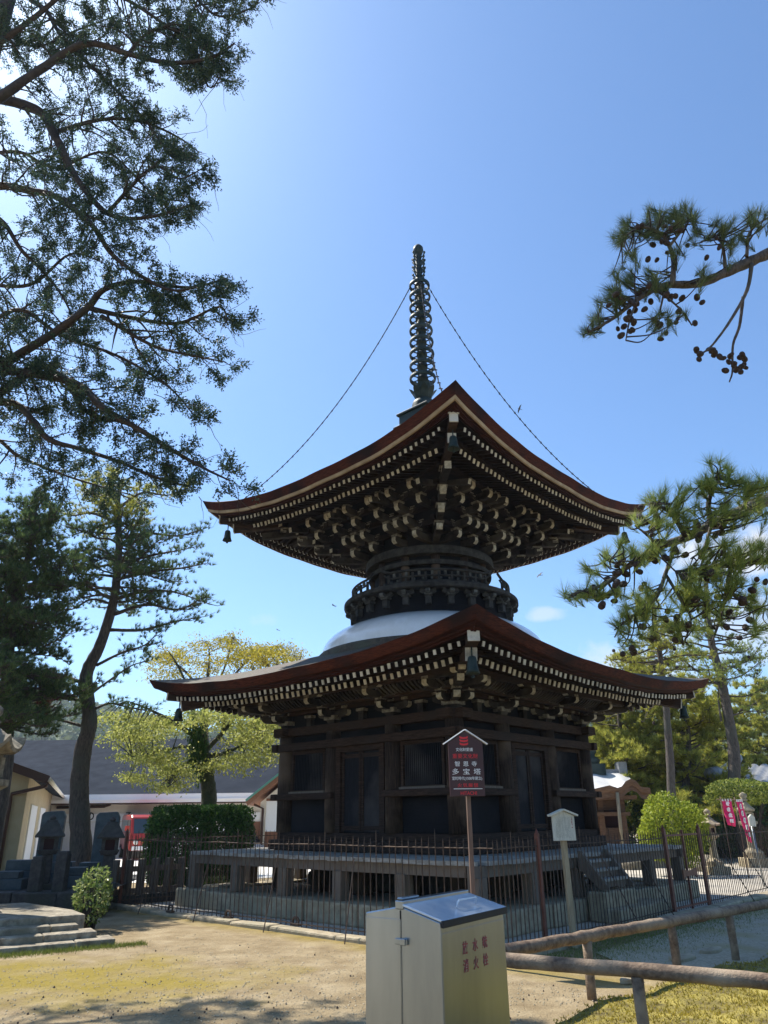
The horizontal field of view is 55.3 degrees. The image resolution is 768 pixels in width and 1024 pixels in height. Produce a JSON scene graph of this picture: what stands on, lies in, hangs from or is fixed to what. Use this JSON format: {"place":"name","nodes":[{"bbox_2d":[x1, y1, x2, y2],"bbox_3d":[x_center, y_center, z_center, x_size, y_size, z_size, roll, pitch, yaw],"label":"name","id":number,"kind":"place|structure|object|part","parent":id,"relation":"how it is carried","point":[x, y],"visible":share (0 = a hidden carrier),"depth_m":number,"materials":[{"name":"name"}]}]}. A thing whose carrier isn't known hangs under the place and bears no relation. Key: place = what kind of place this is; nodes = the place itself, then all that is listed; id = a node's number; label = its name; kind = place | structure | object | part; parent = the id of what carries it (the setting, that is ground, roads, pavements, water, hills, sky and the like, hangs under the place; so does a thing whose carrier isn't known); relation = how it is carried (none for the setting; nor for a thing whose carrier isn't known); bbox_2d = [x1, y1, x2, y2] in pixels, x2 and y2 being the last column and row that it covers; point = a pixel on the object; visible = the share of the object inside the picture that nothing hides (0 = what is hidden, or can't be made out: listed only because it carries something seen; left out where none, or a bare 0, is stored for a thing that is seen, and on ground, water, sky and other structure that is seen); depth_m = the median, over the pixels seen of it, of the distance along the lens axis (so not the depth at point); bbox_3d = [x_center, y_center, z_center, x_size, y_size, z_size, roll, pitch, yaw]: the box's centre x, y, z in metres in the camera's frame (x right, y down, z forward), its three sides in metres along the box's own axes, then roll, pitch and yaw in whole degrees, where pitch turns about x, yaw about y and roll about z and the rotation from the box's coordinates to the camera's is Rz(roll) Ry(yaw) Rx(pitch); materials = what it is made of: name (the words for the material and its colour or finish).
{"place":"outdoors","nodes":[
{"label":"outdoors","id":0,"kind":"place"},
{"bbox_2d":[0,940,150,958],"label":"grass","id":1,"kind":"structure","parent":0,"point":[77,948],"depth_m":9.38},
{"bbox_2d":[1,874,149,890],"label":"plot ground","id":2,"kind":"structure","parent":0,"point":[118,884],"depth_m":13.63,"materials":[{"name":"stone"}]},
{"bbox_2d":[0,507,65,736],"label":"pine tree","id":3,"kind":"object","parent":2,"relation":"on","point":[28,705],"visible":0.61,"depth_m":16.89,"materials":[{"name":"green plant"}]},
{"bbox_2d":[35,815,64,889],"bbox_3d":[-6.253,6.316,13.647,0.505,1.256,0.505,7,-24,-18],"label":"roofed stone lantern","id":4,"kind":"object","parent":2,"relation":"on","point":[50,833],"visible":0.74,"depth_m":13.57,"materials":[{"name":"grey stone"}]},
{"bbox_2d":[36,811,66,861],"bbox_3d":[-6.905,6.896,15.141,0.782,1.341,0.500,2,-23,-7],"label":"stone stele","id":5,"kind":"object","parent":2,"relation":"on","point":[61,816],"visible":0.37,"depth_m":15.26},
{"bbox_2d":[0,482,107,849],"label":"pine tree","id":6,"kind":"object","parent":2,"relation":"on","point":[34,525],"visible":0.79,"depth_m":17.59,"materials":[{"name":"green plant"}]},
{"bbox_2d":[50,861,75,881],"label":"grave block","id":7,"kind":"structure","parent":2,"relation":"on","point":[72,863],"depth_m":13.94,"materials":[{"name":"grey stone"}]},
{"bbox_2d":[67,866,92,887],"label":"grave block","id":8,"kind":"structure","parent":2,"relation":"on","point":[75,873],"depth_m":13.64,"materials":[{"name":"grey stone"}]},
{"bbox_2d":[79,862,100,884],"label":"grave block","id":9,"kind":"structure","parent":2,"relation":"on","point":[90,864],"depth_m":14.05,"materials":[{"name":"grey stone"}]},
{"bbox_2d":[90,812,120,881],"bbox_3d":[-5.767,6.898,15.136,0.782,1.311,0.500,2,-23,-7],"label":"stone stele","id":10,"kind":"object","parent":2,"relation":"on","point":[102,819],"visible":0.32,"depth_m":15.15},
{"bbox_2d":[97,817,124,888],"bbox_3d":[-5.115,6.323,13.639,0.489,1.215,0.489,7,-24,-18],"label":"roofed stone lantern","id":11,"kind":"object","parent":2,"relation":"on","point":[110,834],"visible":0.9,"depth_m":13.56,"materials":[{"name":"grey stone"}]},
{"bbox_2d":[115,857,310,882],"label":"yard","id":12,"kind":"structure","parent":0,"point":[261,868],"depth_m":23.58,"materials":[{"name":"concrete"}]},
{"bbox_2d":[0,763,64,870],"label":"cream building","id":13,"kind":"structure","parent":12,"relation":"on","point":[32,791],"depth_m":18.70,"materials":[{"name":"paint"}]},
{"bbox_2d":[119,814,150,858],"bbox_3d":[-10.394,13.958,31.573,1.860,1.736,3.270,10,-25,-24],"label":"parked van","id":14,"kind":"object","parent":12,"relation":"on","point":[133,824],"visible":0.31,"depth_m":30.55,"materials":[{"name":"red paint"}]},
{"bbox_3d":[-11.264,13.641,31.865,0.020,0.470,1.650,10,-25,-24],"label":"side window","id":15,"kind":"part","parent":14,"relation":"part of","materials":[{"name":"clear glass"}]},
{"bbox_2d":[136,629,311,803],"bbox_3d":[-5.714,7.744,25.089,6.190,8.158,6.727,3,-23,-8],"label":"golden tree","id":16,"kind":"object","parent":12,"relation":"on","point":[256,657],"visible":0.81,"depth_m":25.64,"materials":[{"name":"golden yellow leaves"},{"name":"grey brown bark"}]},
{"bbox_2d":[245,774,277,846],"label":"gabled house","id":17,"kind":"structure","parent":12,"relation":"on","point":[259,798],"depth_m":26.69,"materials":[{"name":"paint"}]},
{"bbox_2d":[254,821,260,838],"bbox_3d":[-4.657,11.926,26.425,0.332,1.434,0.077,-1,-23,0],"label":"door","id":18,"kind":"structure","parent":17,"relation":"in","point":[257,823],"depth_m":26.58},
{"bbox_2d":[203,875,229,884],"bbox_3d":[-3.766,8.326,16.370,0.964,0.398,0.552,-1,-23,0],"label":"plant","id":19,"kind":"object","parent":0,"point":[216,877],"visible":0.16,"depth_m":16.36,"materials":[{"name":"green plant"}]},
{"bbox_2d":[175,827,263,853],"bbox_3d":[-5.941,12.034,26.418,3.270,1.250,1.860,-9,-24,18],"label":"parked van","id":20,"kind":"object","parent":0,"point":[258,841],"visible":0.03,"depth_m":26.21,"materials":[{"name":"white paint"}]},
{"bbox_2d":[0,834,761,1023],"bbox_3d":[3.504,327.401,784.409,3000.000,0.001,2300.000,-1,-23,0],"label":"ground","id":21,"kind":"structure","parent":0,"point":[121,926],"depth_m":7.52,"materials":[{"name":"sand"}]},
{"bbox_2d":[0,890,106,915],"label":"retaining wall","id":22,"kind":"structure","parent":21,"relation":"on","point":[62,899],"depth_m":12.64,"materials":[{"name":"stone"}]},
{"bbox_2d":[0,870,28,890],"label":"grave block","id":23,"kind":"structure","parent":22,"relation":"on","point":[13,880],"depth_m":13.34,"materials":[{"name":"grey stone"}]},
{"bbox_2d":[4,859,31,876],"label":"grave block","id":24,"kind":"structure","parent":23,"relation":"on","point":[20,864],"depth_m":13.96,"materials":[{"name":"grey stone"}]},
{"bbox_2d":[27,856,46,891],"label":"stone pillar","id":25,"kind":"structure","parent":22,"relation":"on","point":[36,874],"depth_m":12.94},
{"bbox_2d":[51,851,71,891],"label":"stone pillar","id":26,"kind":"structure","parent":22,"relation":"on","point":[61,872],"depth_m":12.95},
{"bbox_2d":[0,903,114,953],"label":"stone steps","id":27,"kind":"structure","parent":21,"relation":"on","point":[28,926],"depth_m":9.87,"materials":[{"name":"grey stone"}]},
{"bbox_2d":[0,706,26,789],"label":"stone lantern","id":28,"kind":"object","parent":27,"relation":"on","point":[10,744],"visible":1,"depth_m":11.79,"materials":[{"name":"grey stone"}]},
{"bbox_2d":[71,863,113,928],"bbox_3d":[-4.453,5.871,11.186,0.617,0.947,0.715,-1,-23,0],"label":"round shrub","id":29,"kind":"object","parent":21,"relation":"on","point":[90,909],"visible":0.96,"depth_m":11.11,"materials":[{"name":"green plant"}]},
{"bbox_2d":[27,459,225,866],"bbox_3d":[-7.263,3.590,18.768,5.893,11.023,4.179,-1,-23,0],"label":"pine tree","id":30,"kind":"object","parent":21,"relation":"on","point":[131,564],"visible":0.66,"depth_m":19.32,"materials":[{"name":"green plant"}]},
{"bbox_2d":[0,0,280,539],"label":"pine tree","id":31,"kind":"object","parent":21,"relation":"on","point":[202,67],"visible":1,"depth_m":12.78,"materials":[{"name":"green plant"}]},
{"bbox_2d":[14,738,279,856],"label":"storehouse","id":32,"kind":"structure","parent":21,"relation":"on","point":[53,759],"depth_m":35.06,"materials":[{"name":"tile"}]},
{"bbox_2d":[109,857,185,903],"bbox_3d":[-4.807,7.537,14.960,1.650,0.850,0.300,19,-29,-38],"label":"stone fence","id":33,"kind":"object","parent":21,"relation":"on","point":[116,870],"visible":0.49,"depth_m":14.89,"materials":[{"name":"stone"}]},
{"bbox_2d":[80,650,280,848],"bbox_3d":[-4.997,6.530,19.431,6.480,6.043,6.304,-1,-23,0],"label":"maple tree","id":34,"kind":"object","parent":21,"relation":"on","point":[198,747],"visible":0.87,"depth_m":19.03,"materials":[{"name":"green plant"}]},
{"bbox_2d":[139,802,256,886],"bbox_3d":[-4.412,7.992,17.600,2.652,1.936,1.320,-1,-23,0],"label":"hedge","id":35,"kind":"object","parent":21,"relation":"on","point":[174,819],"visible":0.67,"depth_m":17.30,"materials":[{"name":"green plant"}]},
{"bbox_2d":[121,826,276,904],"bbox_3d":[-1.748,8.309,17.748,0.035,1.402,9.925,-20,-29,39],"label":"iron fence","id":36,"kind":"object","parent":21,"relation":"on","point":[258,835],"visible":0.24,"depth_m":15.17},
{"bbox_2d":[108,902,365,944],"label":"stone kerb","id":37,"kind":"structure","parent":21,"relation":"on","point":[307,932],"depth_m":11.21,"materials":[{"name":"beige stone"}]},
{"bbox_2d":[166,904,174,912],"bbox_3d":[-3.679,6.832,12.636,0.170,0.123,0.070,-20,-29,39],"label":"kerb clamp","id":38,"kind":"object","parent":37,"relation":"on","point":[171,910],"visible":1,"depth_m":12.61,"materials":[{"name":"metal"}]},
{"bbox_2d":[223,910,232,918],"bbox_3d":[-2.503,6.468,11.791,0.170,0.123,0.070,-20,-29,39],"label":"kerb clamp","id":39,"kind":"object","parent":37,"relation":"on","point":[228,917],"visible":1,"depth_m":11.77,"materials":[{"name":"metal"}]},
{"bbox_2d":[290,916,300,925],"bbox_3d":[-1.316,6.101,10.937,0.170,0.123,0.070,-20,-29,39],"label":"kerb clamp","id":40,"kind":"object","parent":37,"relation":"on","point":[293,924],"visible":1,"depth_m":10.92,"materials":[{"name":"metal"}]},
{"bbox_2d":[117,828,491,943],"bbox_3d":[-2.029,5.714,11.480,8.832,1.401,0.458,-20,-29,39],"label":"iron fence","id":41,"kind":"object","parent":37,"relation":"on","point":[123,867],"visible":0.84,"depth_m":11.43,"materials":[{"name":"black metal"}]},
{"bbox_2d":[0,929,604,1023],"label":"pebbles","id":42,"kind":"object","parent":21,"relation":"on","point":[232,992],"visible":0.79,"depth_m":6.94,"materials":[{"name":"gravel"}]},
{"bbox_2d":[7,941,621,1023],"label":"fallen cones","id":43,"kind":"object","parent":21,"relation":"on","point":[337,1007],"visible":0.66,"depth_m":6.65,"materials":[{"name":"plant"}]},
{"bbox_2d":[366,889,509,1023],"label":"hydrant cabinet","id":44,"kind":"object","parent":21,"relation":"on","point":[438,958],"visible":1,"depth_m":3.76,"materials":[{"name":"beige metal"}]},
{"bbox_3d":[0.001,2.598,3.659,0.224,1.008,0.004,-15,-27,32],"label":"side door","id":45,"kind":"part","parent":44,"relation":"part of","materials":[{"name":"silver metal"}]},
{"bbox_2d":[443,729,487,894],"bbox_3d":[1.014,3.895,8.683,0.563,2.545,0.102,2,-23,-6],"label":"cultural property sign","id":46,"kind":"object","parent":21,"relation":"on","point":[466,765],"visible":1,"depth_m":8.94,"materials":[{"name":"red"}]},
{"bbox_2d":[547,809,577,948],"bbox_3d":[2.363,4.688,9.420,0.405,1.621,0.135,5,-23,-13],"label":"notice board","id":47,"kind":"object","parent":21,"relation":"on","point":[563,827],"visible":1,"depth_m":9.56,"materials":[{"name":"grey"}]},
{"bbox_2d":[620,977,631,984],"bbox_3d":[2.460,4.661,7.307,0.300,0.045,0.127,14,-27,-32],"label":"edging stone","id":48,"kind":"object","parent":21,"relation":"on","point":[625,980],"visible":0.48,"depth_m":7.22,"materials":[{"name":"beige stone"}]},
{"bbox_2d":[492,821,767,942],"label":"iron fence","id":49,"kind":"object","parent":21,"relation":"on","point":[538,845],"visible":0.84,"depth_m":11.13,"materials":[{"name":"metal"}]},
{"bbox_2d":[665,829,709,910],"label":"iron gate","id":50,"kind":"structure","parent":49,"relation":"attached to","point":[687,873],"depth_m":12.79,"materials":[{"name":"metal"}]},
{"bbox_2d":[533,891,767,954],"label":"stone kerb","id":51,"kind":"structure","parent":21,"relation":"on","point":[745,899],"depth_m":12.83,"materials":[{"name":"beige stone"}]},
{"bbox_2d":[543,898,767,962],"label":"grass","id":52,"kind":"structure","parent":21,"relation":"on","point":[622,939],"depth_m":9.57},
{"bbox_2d":[553,953,767,1023],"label":"grass","id":53,"kind":"structure","parent":21,"relation":"on","point":[701,998],"depth_m":6.25,"materials":[{"name":"plant"}]},
{"bbox_2d":[505,899,767,1023],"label":"log rail","id":54,"kind":"object","parent":53,"relation":"on","point":[519,955],"visible":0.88,"depth_m":5.66,"materials":[{"name":"wood"}]},
{"bbox_2d":[555,451,767,657],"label":"pine tree","id":55,"kind":"object","parent":53,"relation":"on","point":[724,514],"visible":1,"depth_m":4.92,"materials":[{"name":"green plant"}]},
{"bbox_2d":[575,194,767,381],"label":"pine tree","id":56,"kind":"object","parent":53,"relation":"on","point":[654,285],"visible":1,"depth_m":5.45,"materials":[{"name":"green plant"}]},
{"bbox_2d":[0,0,767,731],"label":"sky","id":57,"kind":"structure","parent":0,"point":[505,140],"materials":[{"name":"blue"}]},
{"bbox_2d":[15,700,766,754],"bbox_3d":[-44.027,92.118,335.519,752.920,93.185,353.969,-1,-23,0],"label":"hills","id":58,"kind":"structure","parent":0,"point":[50,737],"depth_m":303.09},
{"bbox_2d":[14,697,743,754],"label":"hillside wood","id":59,"kind":"object","parent":58,"relation":"on","point":[67,728],"visible":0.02,"depth_m":311.55,"materials":[{"name":"plant"}]},
{"bbox_2d":[138,892,739,942],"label":"gravel","id":60,"kind":"structure","parent":0,"point":[362,929],"depth_m":11.82,"materials":[{"name":"gravel"}]},
{"bbox_2d":[149,244,708,938],"bbox_3d":[1.038,0.055,17.492,8.670,16.395,8.670,-20,-29,39],"label":"pagoda","id":61,"kind":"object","parent":60,"relation":"on","point":[425,534],"visible":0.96,"depth_m":13.99,"materials":[{"name":"brown wood"}]},
{"bbox_2d":[173,702,182,723],"bbox_3d":[-4.343,4.250,15.525,0.216,0.455,0.214,-20,-29,39],"label":"wind bell","id":62,"kind":"object","parent":61,"relation":"hanging from","point":[178,715],"visible":1,"depth_m":15.45,"materials":[{"name":"green metal"}]},
{"bbox_2d":[222,525,231,542],"bbox_3d":[-3.649,0.514,17.107,0.216,0.455,0.214,-20,-29,39],"label":"wind bell","id":63,"kind":"object","parent":61,"relation":"hanging from","point":[227,537],"visible":1,"depth_m":17.05,"materials":[{"name":"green metal"}]},
{"bbox_2d":[288,749,325,793],"bbox_3d":[-1.510,5.206,14.689,1.040,0.808,0.140,-20,-29,39],"label":"lattice window","id":64,"kind":"structure","parent":61,"relation":"in","point":[307,767],"depth_m":14.71,"materials":[{"name":"wood"}]},
{"bbox_2d":[245,287,409,497],"bbox_3d":[-1.338,-3.150,18.726,4.340,6.867,0.090,0,-23,-2],"label":"spire chain","id":65,"kind":"object","parent":61,"relation":"hanging from","point":[341,397],"visible":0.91,"depth_m":18.64,"materials":[{"name":"metal"}]},
{"bbox_2d":[341,751,360,831],"bbox_3d":[-0.596,5.244,13.765,0.505,1.405,0.061,-20,-29,39],"label":"door","id":66,"kind":"structure","parent":61,"relation":"in","point":[351,761],"depth_m":13.76,"materials":[{"name":"wood"}]},
{"bbox_2d":[361,750,378,831],"bbox_3d":[-0.217,5.107,13.445,0.505,1.405,0.061,-20,-29,39],"label":"door","id":67,"kind":"structure","parent":61,"relation":"in","point":[369,759],"depth_m":13.46,"materials":[{"name":"wood"}]},
{"bbox_2d":[399,738,446,788],"bbox_3d":[0.683,4.407,12.821,1.040,0.808,0.140,-20,-29,39],"label":"lattice window","id":68,"kind":"structure","parent":61,"relation":"in","point":[421,765],"depth_m":12.83,"materials":[{"name":"wood"}]},
{"bbox_2d":[419,281,442,391],"bbox_3d":[1.094,-4.034,16.661,0.088,6.869,4.347,0,-23,-2],"label":"spire chain","id":69,"kind":"object","parent":61,"relation":"attached to","point":[432,355],"visible":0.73,"depth_m":16.99,"materials":[{"name":"metal"}]},
{"bbox_2d":[447,429,459,452],"bbox_3d":[1.223,-1.261,12.959,0.216,0.455,0.214,-20,-29,39],"label":"wind bell","id":70,"kind":"object","parent":61,"relation":"hanging from","point":[453,446],"visible":1,"depth_m":12.90,"materials":[{"name":"green metal"}]},
{"bbox_2d":[466,647,479,677],"bbox_3d":[1.291,2.197,10.727,0.216,0.455,0.214,-20,-29,39],"label":"wind bell","id":71,"kind":"object","parent":61,"relation":"hanging from","point":[472,667],"visible":1,"depth_m":10.66,"materials":[{"name":"green metal"}]},
{"bbox_2d":[477,739,502,787],"bbox_3d":[1.708,4.413,12.862,0.140,0.808,1.040,-20,-29,39],"label":"lattice window","id":72,"kind":"structure","parent":61,"relation":"in","point":[490,751],"depth_m":13.07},
{"bbox_2d":[426,284,593,490],"bbox_3d":[3.346,-3.124,18.908,4.338,6.867,0.088,0,-23,-2],"label":"spire chain","id":73,"kind":"object","parent":61,"relation":"attached to","point":[504,399],"visible":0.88,"depth_m":18.77,"materials":[{"name":"metal"}]},
{"bbox_2d":[515,749,533,830],"bbox_3d":[2.549,5.123,13.555,0.061,1.405,0.505,-20,-29,39],"label":"door","id":74,"kind":"structure","parent":61,"relation":"in","point":[524,790],"depth_m":13.58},
{"bbox_2d":[527,750,548,829],"bbox_3d":[2.900,5.264,13.903,0.061,1.405,0.505,-20,-29,39],"label":"door","id":75,"kind":"structure","parent":61,"relation":"in","point":[536,772],"depth_m":13.90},
{"bbox_2d":[555,747,585,790],"bbox_3d":[3.739,5.235,14.896,0.140,0.808,1.040,-20,-29,39],"label":"lattice window","id":76,"kind":"structure","parent":61,"relation":"in","point":[568,760],"depth_m":14.94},
{"bbox_2d":[621,528,629,544],"bbox_3d":[5.734,0.566,17.475,0.216,0.455,0.214,-20,-29,39],"label":"wind bell","id":77,"kind":"object","parent":61,"relation":"hanging from","point":[624,534],"visible":0.58,"depth_m":17.42,"materials":[{"name":"green metal"}]},
{"bbox_2d":[679,702,689,720],"bbox_3d":[6.509,4.310,15.950,0.216,0.455,0.214,-20,-29,39],"label":"wind bell","id":78,"kind":"object","parent":61,"relation":"hanging from","point":[684,715],"visible":1,"depth_m":15.87,"materials":[{"name":"green metal"}]},
{"bbox_2d":[584,836,767,898],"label":"court","id":79,"kind":"object","parent":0,"point":[708,876],"visible":0.2,"depth_m":18.44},
{"bbox_2d":[590,750,650,843],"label":"hall","id":80,"kind":"structure","parent":79,"relation":"on","point":[614,786],"depth_m":24.85,"materials":[{"name":"brown wood"}]},
{"bbox_2d":[622,861,640,869],"bbox_3d":[7.415,10.658,22.173,1.154,0.383,0.779,-1,-23,0],"label":"garden rock","id":81,"kind":"object","parent":79,"relation":"on","point":[628,865],"visible":0.09,"depth_m":21.83,"materials":[{"name":"grey stone"}]},
{"bbox_2d":[587,661,696,843],"bbox_3d":[9.231,9.511,28.902,6.302,7.524,6.341,-1,-23,0],"label":"pine tree","id":82,"kind":"object","parent":79,"relation":"on","point":[613,735],"visible":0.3,"depth_m":28.65,"materials":[{"name":"green plant"}]},
{"bbox_2d":[624,793,669,843],"bbox_3d":[9.264,11.771,27.570,3.576,2.418,2.240,-1,-23,0],"label":"dark shrub","id":83,"kind":"object","parent":79,"relation":"on","point":[633,808],"visible":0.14,"depth_m":27.12,"materials":[{"name":"green plant"}]},
{"bbox_2d":[589,650,706,818],"bbox_3d":[11.119,10.301,32.533,5.937,8.815,5.783,-1,-23,0],"label":"pine tree","id":84,"kind":"object","parent":79,"relation":"on","point":[699,747],"visible":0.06,"depth_m":32.19,"materials":[{"name":"green plant"}]},
{"bbox_2d":[655,860,665,867],"bbox_3d":[8.229,10.924,22.890,1.742,0.427,0.922,-1,-23,0],"label":"garden rock","id":85,"kind":"object","parent":79,"relation":"on","point":[660,864],"visible":0.02,"depth_m":22.54,"materials":[{"name":"grey stone"}]},
{"bbox_2d":[604,596,720,862],"bbox_3d":[9.251,6.920,24.230,3.479,8.722,3.619,-19,-29,37],"label":"pine tree","id":86,"kind":"object","parent":79,"relation":"on","point":[666,645],"visible":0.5,"depth_m":24.57,"materials":[{"name":"green plant"}]},
{"bbox_2d":[636,790,711,869],"bbox_3d":[7.913,8.760,20.063,2.076,2.160,1.492,-1,-23,0],"label":"topiary bush","id":87,"kind":"object","parent":79,"relation":"on","point":[649,819],"visible":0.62,"depth_m":19.95,"materials":[{"name":"green plant"}]},
{"bbox_2d":[638,793,724,855],"bbox_3d":[10.857,11.402,26.662,3.201,2.360,2.123,-1,-23,0],"label":"dark shrub","id":88,"kind":"object","parent":79,"relation":"on","point":[721,826],"visible":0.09,"depth_m":26.34,"materials":[{"name":"green plant"}]},
{"bbox_2d":[622,671,756,830],"bbox_3d":[11.298,9.509,28.206,5.860,6.954,5.518,12,-26,-27],"label":"pine tree","id":89,"kind":"object","parent":79,"relation":"on","point":[703,715],"visible":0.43,"depth_m":28.01,"materials":[{"name":"green plant"}]},
{"bbox_2d":[689,854,709,871],"bbox_3d":[9.309,10.195,21.256,1.004,0.500,0.775,-1,-23,0],"label":"garden rock","id":90,"kind":"object","parent":79,"relation":"on","point":[700,863],"visible":0.11,"depth_m":21.03,"materials":[{"name":"grey stone"}]},
{"bbox_2d":[651,575,767,856],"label":"pine tree","id":91,"kind":"object","parent":79,"relation":"on","point":[720,669],"visible":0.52,"depth_m":27.38,"materials":[{"name":"green plant"}]},
{"bbox_2d":[684,803,737,856],"bbox_3d":[12.421,12.148,28.389,3.351,2.314,2.058,-1,-23,0],"label":"dark shrub","id":92,"kind":"object","parent":79,"relation":"on","point":[724,840],"visible":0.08,"depth_m":27.62,"materials":[{"name":"green plant"}]},
{"bbox_2d":[701,809,731,874],"bbox_3d":[9.051,9.089,20.254,0.657,1.669,0.569,3,-23,-9],"label":"stone lantern","id":93,"kind":"object","parent":79,"relation":"on","point":[712,822],"visible":0.53,"depth_m":20.09,"materials":[{"name":"beige stone"}]},
{"bbox_2d":[685,684,765,765],"bbox_3d":[15.923,12.164,35.958,6.087,7.907,5.119,18,-29,-38],"label":"pine tree","id":94,"kind":"object","parent":79,"relation":"on","point":[715,743],"visible":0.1,"depth_m":35.74,"materials":[{"name":"green plant"}]},
{"bbox_2d":[716,797,735,873],"bbox_3d":[9.275,8.665,19.620,0.423,1.962,0.130,-1,-23,0],"label":"festival banner","id":95,"kind":"object","parent":79,"relation":"on","point":[727,809],"visible":0.97,"depth_m":19.84,"materials":[{"name":"pink fabric"}]},
{"bbox_2d":[691,755,767,855],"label":"tiled hall","id":96,"kind":"structure","parent":79,"relation":"on","point":[761,771],"depth_m":29.84,"materials":[{"name":"grey tile"}]},
{"bbox_2d":[702,778,767,849],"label":"clipped bush","id":97,"kind":"object","parent":79,"relation":"on","point":[760,798],"visible":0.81,"depth_m":23.94,"materials":[{"name":"green plant"}]},
{"bbox_2d":[730,797,751,876],"bbox_3d":[9.419,8.483,19.154,0.388,1.938,0.130,-1,-23,0],"label":"festival banner","id":98,"kind":"object","parent":79,"relation":"on","point":[742,815],"visible":0.88,"depth_m":19.35,"materials":[{"name":"pink fabric"}]},
{"bbox_2d":[717,798,767,857],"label":"dark shrub","id":99,"kind":"object","parent":79,"relation":"on","point":[756,807],"visible":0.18,"depth_m":27.09,"materials":[{"name":"green plant"}]},
{"bbox_2d":[720,675,767,764],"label":"pine tree","id":100,"kind":"object","parent":79,"relation":"on","point":[758,720],"visible":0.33,"depth_m":38.15,"materials":[{"name":"green plant"}]},
{"bbox_2d":[737,792,767,867],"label":"stone lantern","id":101,"kind":"object","parent":79,"relation":"on","point":[748,809],"visible":0.54,"depth_m":22.68,"materials":[{"name":"beige stone"}]},
{"bbox_2d":[747,814,765,886],"bbox_3d":[8.516,7.726,16.750,0.170,1.512,0.076,7,-24,-18],"label":"sign","id":102,"kind":"object","parent":79,"relation":"on","point":[751,820],"visible":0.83,"depth_m":16.92,"materials":[{"name":"wood"}]},
{"bbox_2d":[596,909,767,967],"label":"path","id":103,"kind":"structure","parent":0,"point":[752,946],"depth_m":9.22,"materials":[{"name":"gravel"}]},
{"bbox_2d":[668,953,695,962],"bbox_3d":[3.371,5.080,8.340,0.580,0.045,0.226,19,-30,-39],"label":"edging stone","id":104,"kind":"object","parent":103,"relation":"on","point":[686,957],"visible":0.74,"depth_m":8.33,"materials":[{"name":"beige stone"}]},
{"bbox_2d":[699,946,722,953],"bbox_3d":[3.949,5.271,8.815,0.468,0.045,0.197,19,-30,-39],"label":"edging stone","id":105,"kind":"object","parent":103,"relation":"on","point":[712,950],"visible":1,"depth_m":8.72,"materials":[{"name":"beige stone"}]}
]}

